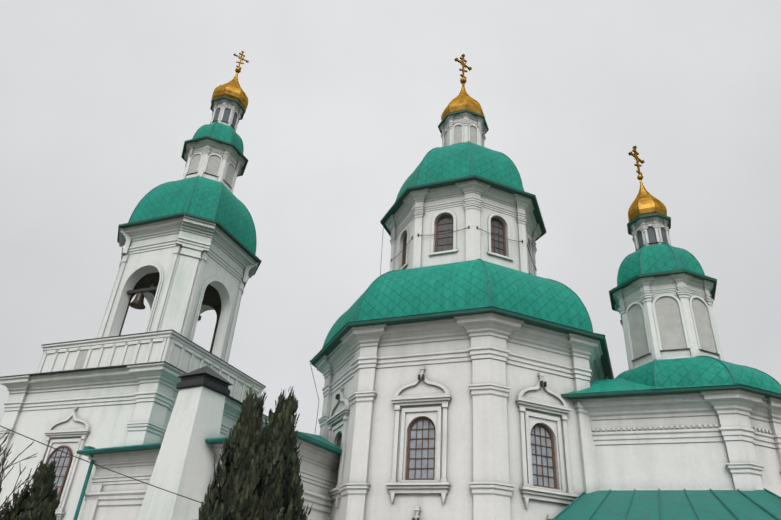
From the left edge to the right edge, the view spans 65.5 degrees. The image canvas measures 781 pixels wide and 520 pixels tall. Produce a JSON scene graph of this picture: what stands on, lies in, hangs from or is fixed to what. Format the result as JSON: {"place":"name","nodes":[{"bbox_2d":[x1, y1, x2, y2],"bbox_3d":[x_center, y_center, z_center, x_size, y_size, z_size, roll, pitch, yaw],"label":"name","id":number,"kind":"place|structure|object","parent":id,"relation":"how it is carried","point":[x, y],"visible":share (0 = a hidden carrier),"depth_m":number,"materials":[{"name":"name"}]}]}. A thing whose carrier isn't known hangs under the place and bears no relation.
{"place":"outdoors","nodes":[
{"label":"outdoors","id":0,"kind":"place"},
{"bbox_2d":[0,386,312,519],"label":"trees","id":1,"kind":"object","parent":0,"point":[257,478],"depth_m":14.59,"materials":[{"name":"green plant"}]},
{"bbox_2d":[80,439,339,519],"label":"lower wall","id":2,"kind":"structure","parent":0,"point":[110,495],"depth_m":22.67,"materials":[{"name":"white paint"}]},
{"bbox_2d":[0,99,780,519],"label":"church","id":3,"kind":"structure","parent":0,"point":[710,439],"depth_m":20.46,"materials":[{"name":"white paint"}]},
{"bbox_2d":[46,215,556,508],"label":"windows","id":4,"kind":"structure","parent":3,"relation":"in","point":[409,429],"depth_m":20.18,"materials":[{"name":"grey glass"}]},
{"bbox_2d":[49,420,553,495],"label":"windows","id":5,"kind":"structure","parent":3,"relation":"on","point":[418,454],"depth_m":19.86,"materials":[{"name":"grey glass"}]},
{"bbox_2d":[0,215,723,519],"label":"tower walls","id":6,"kind":"structure","parent":3,"relation":"attached to","point":[129,405],"depth_m":27.92,"materials":[{"name":"white paint"}]},
{"bbox_2d":[103,247,239,360],"bbox_3d":[-12.117,2.718,34.243,5.500,7.400,5.500,-8,-32,20],"label":"belfry","id":7,"kind":"object","parent":6,"relation":"on","point":[215,298],"visible":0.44,"depth_m":33.20,"materials":[{"name":"paint"}]},
{"bbox_2d":[129,293,199,320],"bbox_3d":[-12.284,2.638,33.325,1.665,1.200,4.065,-8,-32,20],"label":"bell","id":8,"kind":"object","parent":7,"relation":"hanging from","point":[137,302],"visible":0.4,"depth_m":31.89,"materials":[{"name":"black metal"}]},
{"bbox_2d":[74,108,715,369],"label":"blind windows","id":9,"kind":"structure","parent":3,"relation":"attached to","point":[670,324],"depth_m":22.78,"materials":[{"name":"white paint"}]},
{"bbox_2d":[211,51,666,221],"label":"crosses","id":10,"kind":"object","parent":3,"relation":"attached to","point":[645,201],"visible":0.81,"depth_m":32.45,"materials":[{"name":"gold metal"}]},
{"bbox_2d":[129,122,780,393],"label":"domed roofs","id":11,"kind":"structure","parent":3,"relation":"attached to","point":[440,288],"depth_m":22.96,"materials":[{"name":"teal metal"}]},
{"bbox_2d":[394,205,533,316],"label":"drum wall","id":12,"kind":"structure","parent":3,"relation":"on","point":[460,254],"depth_m":26.14,"materials":[{"name":"paint"}]},
{"bbox_2d":[0,0,780,434],"label":"sky","id":13,"kind":"structure","parent":0,"point":[101,100],"materials":[{"name":"grey"}]},
{"bbox_2d":[117,96,780,519],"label":"roof edges","id":14,"kind":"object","parent":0,"point":[675,504],"depth_m":20.19,"materials":[{"name":"teal metal"}]},
{"label":"ground","id":15,"kind":"structure","parent":0,"visible":0},
{"bbox_2d":[137,386,225,519],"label":"chimney","id":16,"kind":"object","parent":15,"relation":"on","point":[185,461],"visible":1,"depth_m":20.68,"materials":[{"name":"white paint"}]},
{"bbox_2d":[176,365,232,395],"bbox_3d":[-6.881,4.438,22.632,1.430,1.050,1.480,-13,-34,27],"label":"chimney cap","id":17,"kind":"object","parent":16,"relation":"on","point":[207,376],"visible":0.73,"depth_m":22.14,"materials":[{"name":"grey metal"}]},
{"bbox_2d":[73,431,341,519],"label":"roof edge","id":18,"kind":"object","parent":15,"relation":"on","point":[320,442],"visible":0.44,"depth_m":22.76,"materials":[{"name":"green metal"}]},
{"bbox_2d":[327,361,583,519],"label":"wall","id":19,"kind":"structure","parent":15,"relation":"on","point":[454,379],"depth_m":19.84,"materials":[{"name":"paint"}]}
]}

